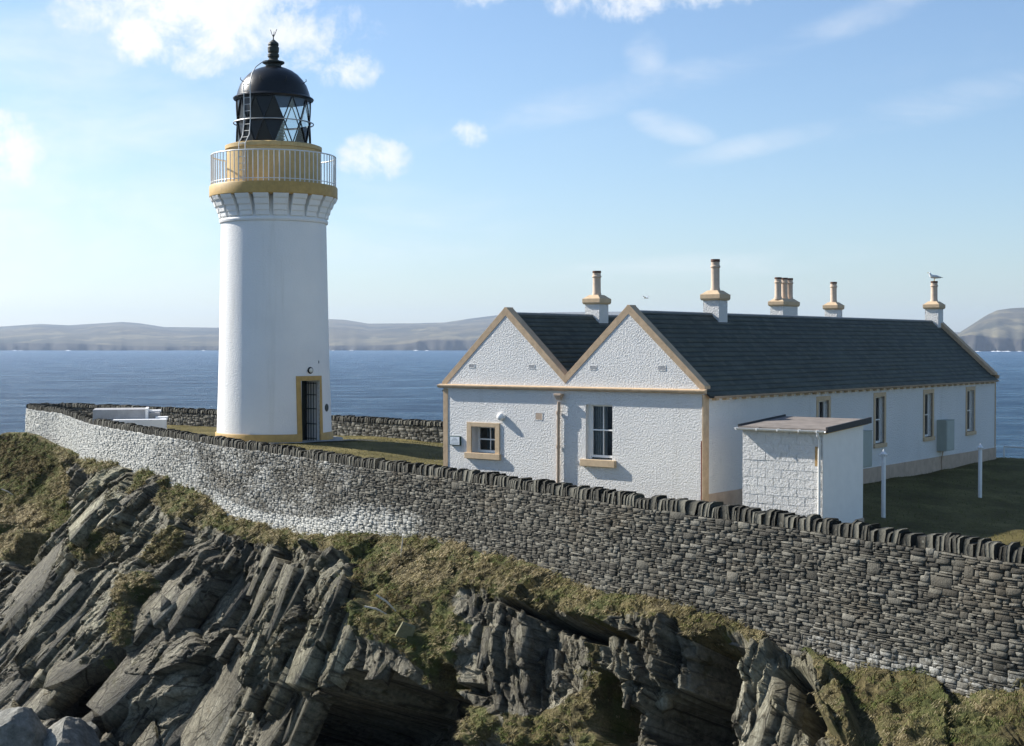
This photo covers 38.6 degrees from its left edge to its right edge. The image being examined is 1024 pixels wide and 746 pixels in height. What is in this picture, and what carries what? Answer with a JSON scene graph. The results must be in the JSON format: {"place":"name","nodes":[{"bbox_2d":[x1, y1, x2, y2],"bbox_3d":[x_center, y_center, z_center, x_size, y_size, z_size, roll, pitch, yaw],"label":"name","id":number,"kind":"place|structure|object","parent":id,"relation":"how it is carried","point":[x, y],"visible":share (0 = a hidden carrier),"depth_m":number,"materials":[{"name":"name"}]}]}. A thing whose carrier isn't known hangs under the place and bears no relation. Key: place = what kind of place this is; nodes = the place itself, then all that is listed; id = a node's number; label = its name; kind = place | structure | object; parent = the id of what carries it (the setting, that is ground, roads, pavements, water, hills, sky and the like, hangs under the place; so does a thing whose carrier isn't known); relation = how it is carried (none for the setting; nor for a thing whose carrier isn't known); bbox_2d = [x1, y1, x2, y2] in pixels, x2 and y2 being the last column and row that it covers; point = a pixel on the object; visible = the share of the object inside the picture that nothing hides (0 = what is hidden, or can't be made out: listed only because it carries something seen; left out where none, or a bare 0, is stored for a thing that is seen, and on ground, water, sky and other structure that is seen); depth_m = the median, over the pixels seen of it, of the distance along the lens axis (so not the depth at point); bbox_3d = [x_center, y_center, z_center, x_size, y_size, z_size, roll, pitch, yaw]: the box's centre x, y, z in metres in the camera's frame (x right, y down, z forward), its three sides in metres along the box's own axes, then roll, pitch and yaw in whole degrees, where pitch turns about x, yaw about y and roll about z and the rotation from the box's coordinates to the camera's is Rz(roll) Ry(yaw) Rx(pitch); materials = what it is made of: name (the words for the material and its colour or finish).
{"place":"outdoors","nodes":[
{"label":"outdoors","id":0,"kind":"place"},
{"bbox_2d":[302,439,375,441],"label":"path","id":1,"kind":"structure","parent":0,"point":[334,440],"depth_m":62.40,"materials":[{"name":"concrete"}]},
{"bbox_2d":[0,312,958,350],"bbox_3d":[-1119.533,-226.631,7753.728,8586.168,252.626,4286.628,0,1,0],"label":"hills","id":2,"kind":"structure","parent":0,"point":[464,334],"depth_m":6377.17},
{"bbox_2d":[0,432,1023,745],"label":"cliff","id":3,"kind":"structure","parent":0,"point":[236,640],"depth_m":43.12,"materials":[{"name":"grey stone"}]},
{"bbox_2d":[0,707,46,745],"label":"boulder","id":4,"kind":"object","parent":3,"relation":"on","point":[22,726],"visible":0.92,"depth_m":51.92,"materials":[{"name":"grey stone"}]},
{"bbox_2d":[43,716,99,745],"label":"boulder","id":5,"kind":"object","parent":3,"relation":"on","point":[68,731],"visible":0.96,"depth_m":52.44,"materials":[{"name":"grey stone"}]},
{"bbox_2d":[87,721,101,737],"bbox_3d":[-15.817,13.450,54.757,0.900,0.774,0.919,0,1,-11],"label":"boulder","id":6,"kind":"object","parent":3,"relation":"on","point":[94,727],"visible":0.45,"depth_m":54.53,"materials":[{"name":"grey stone"}]},
{"bbox_2d":[364,606,386,613],"bbox_3d":[-3.754,6.516,40.146,0.613,0.246,0.103,0,1,0],"label":"driftwood stick","id":7,"kind":"object","parent":3,"relation":"on","point":[375,609],"visible":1,"depth_m":40.13,"materials":[{"name":"grey wood"}]},
{"bbox_2d":[376,594,395,611],"bbox_3d":[-3.480,6.346,40.318,0.572,0.488,0.108,0,1,0],"label":"driftwood stick","id":8,"kind":"object","parent":3,"relation":"on","point":[386,601],"visible":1,"depth_m":40.30,"materials":[{"name":"grey wood"}]},
{"bbox_2d":[395,621,415,638],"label":"stone slab","id":9,"kind":"structure","parent":3,"relation":"on","point":[405,630],"depth_m":39.43,"materials":[{"name":"grey stone"}]},
{"bbox_2d":[0,432,1023,745],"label":"tussock grass","id":10,"kind":"structure","parent":3,"relation":"on","point":[42,450],"depth_m":42.86,"materials":[{"name":"green plant"}]},
{"bbox_2d":[0,350,1023,457],"bbox_3d":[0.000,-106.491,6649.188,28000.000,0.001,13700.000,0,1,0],"label":"sea","id":11,"kind":"structure","parent":0,"point":[391,383],"depth_m":943.43,"materials":[{"name":"liquid"}]},
{"bbox_2d":[13,350,1022,351],"bbox_3d":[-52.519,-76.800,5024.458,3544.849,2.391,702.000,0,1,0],"label":"surf","id":12,"kind":"structure","parent":11,"relation":"on","point":[427,350],"depth_m":5330.54,"materials":[{"name":"white liquid"}]},
{"bbox_2d":[0,0,1023,331],"label":"sky","id":13,"kind":"structure","parent":0,"point":[491,156],"materials":[{"name":"blue"}]},
{"bbox_2d":[167,425,1023,545],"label":"lawn","id":14,"kind":"structure","parent":0,"point":[929,483],"depth_m":47.43,"materials":[{"name":"green plant"}]},
{"bbox_2d":[93,407,167,428],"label":"wall","id":15,"kind":"structure","parent":14,"relation":"on","point":[146,416],"depth_m":72.30,"materials":[{"name":"white paint"}]},
{"bbox_2d":[26,403,442,442],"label":"drystone wall","id":16,"kind":"structure","parent":14,"relation":"on","point":[408,429],"depth_m":74.38,"materials":[{"name":"stone"}]},
{"bbox_2d":[282,436,342,442],"bbox_3d":[-10.410,2.883,64.069,6.000,0.001,6.000,0,1,0],"label":"tower apron","id":17,"kind":"object","parent":14,"relation":"on","point":[336,438],"visible":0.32,"depth_m":62.90,"materials":[{"name":"concrete"}]},
{"bbox_2d":[209,29,337,443],"bbox_3d":[-10.410,-5.997,63.895,5.540,18.025,5.540,0,1,0],"label":"lighthouse","id":18,"kind":"object","parent":17,"relation":"on","point":[273,198],"visible":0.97,"depth_m":61.99,"materials":[{"name":"white paint"}]},
{"bbox_2d":[302,381,306,439],"bbox_3d":[-9.235,1.625,62.976,0.075,2.620,1.000,1,2,42],"label":"door","id":19,"kind":"structure","parent":18,"relation":"in","point":[303,382],"depth_m":63.19,"materials":[{"name":"green paint"}]},
{"bbox_2d":[24,403,1023,697],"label":"drystone wall","id":20,"kind":"structure","parent":14,"relation":"on","point":[946,609],"depth_m":34.13,"materials":[{"name":"stone"}]},
{"bbox_2d":[437,259,999,504],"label":"cottage","id":21,"kind":"structure","parent":14,"relation":"on","point":[648,403],"depth_m":44.27,"materials":[{"name":"white paint"}]},
{"bbox_2d":[464,422,500,459],"bbox_3d":[-0.783,2.072,44.807,1.372,1.113,0.490,1,1,37],"label":"window","id":22,"kind":"structure","parent":21,"relation":"in","point":[469,454],"depth_m":44.80,"materials":[{"name":"beige stone"}]},
{"bbox_2d":[580,404,615,467],"bbox_3d":[2.577,1.806,42.188,1.194,1.783,0.440,1,1,37],"label":"window","id":23,"kind":"structure","parent":21,"relation":"in","point":[594,417],"depth_m":42.41,"materials":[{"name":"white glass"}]},
{"bbox_2d":[816,396,830,417],"bbox_3d":[9.756,1.657,46.042,0.260,1.860,1.020,1,1,37],"label":"window","id":24,"kind":"structure","parent":21,"relation":"in","point":[822,399],"depth_m":46.29,"materials":[{"name":"beige stone"}]},
{"bbox_2d":[873,392,886,447],"bbox_3d":[12.400,1.589,49.504,0.260,1.860,1.020,1,1,37],"label":"window","id":25,"kind":"structure","parent":21,"relation":"in","point":[876,444],"depth_m":49.67,"materials":[{"name":"beige stone"}]},
{"bbox_2d":[923,389,934,440],"bbox_3d":[15.037,1.521,52.955,0.260,1.860,1.020,1,1,37],"label":"window","id":26,"kind":"structure","parent":21,"relation":"in","point":[927,391],"depth_m":53.20,"materials":[{"name":"beige stone"}]},
{"bbox_2d":[928,272,942,280],"bbox_3d":[17.266,-3.927,59.624,0.658,0.370,0.212,0,1,0],"label":"gull","id":27,"kind":"object","parent":21,"relation":"on","point":[933,276],"visible":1,"depth_m":59.56,"materials":[{"name":"white"}]},
{"bbox_2d":[965,386,976,435],"bbox_3d":[17.614,1.455,56.338,0.260,1.860,1.020,1,1,37],"label":"window","id":28,"kind":"structure","parent":21,"relation":"in","point":[967,431],"depth_m":56.59,"materials":[{"name":"beige stone"}]},
{"bbox_2d":[734,414,871,522],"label":"shed","id":29,"kind":"structure","parent":14,"relation":"on","point":[803,466],"depth_m":37.85,"materials":[{"name":"white brick"}]},
{"bbox_2d":[878,449,888,517],"bbox_3d":[10.579,3.255,41.601,0.266,2.181,0.266,1,1,28],"label":"clothes post","id":30,"kind":"object","parent":14,"relation":"on","point":[883,454],"visible":0.96,"depth_m":41.55,"materials":[{"name":"white paint"}]},
{"bbox_2d":[976,443,984,497],"bbox_3d":[15.095,3.263,47.111,0.266,2.001,0.266,1,1,28],"label":"clothes post","id":31,"kind":"object","parent":14,"relation":"on","point":[979,448],"visible":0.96,"depth_m":47.06,"materials":[{"name":"white paint"}]},
{"bbox_2d":[1003,446,1023,457],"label":"handrail","id":32,"kind":"object","parent":14,"relation":"on","point":[1009,447],"visible":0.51,"depth_m":58.96,"materials":[{"name":"white metal"}]},
{"bbox_2d":[957,308,1023,350],"bbox_3d":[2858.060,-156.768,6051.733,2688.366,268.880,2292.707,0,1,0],"label":"headland","id":33,"kind":"structure","parent":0,"point":[1001,330],"depth_m":5206.97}
]}

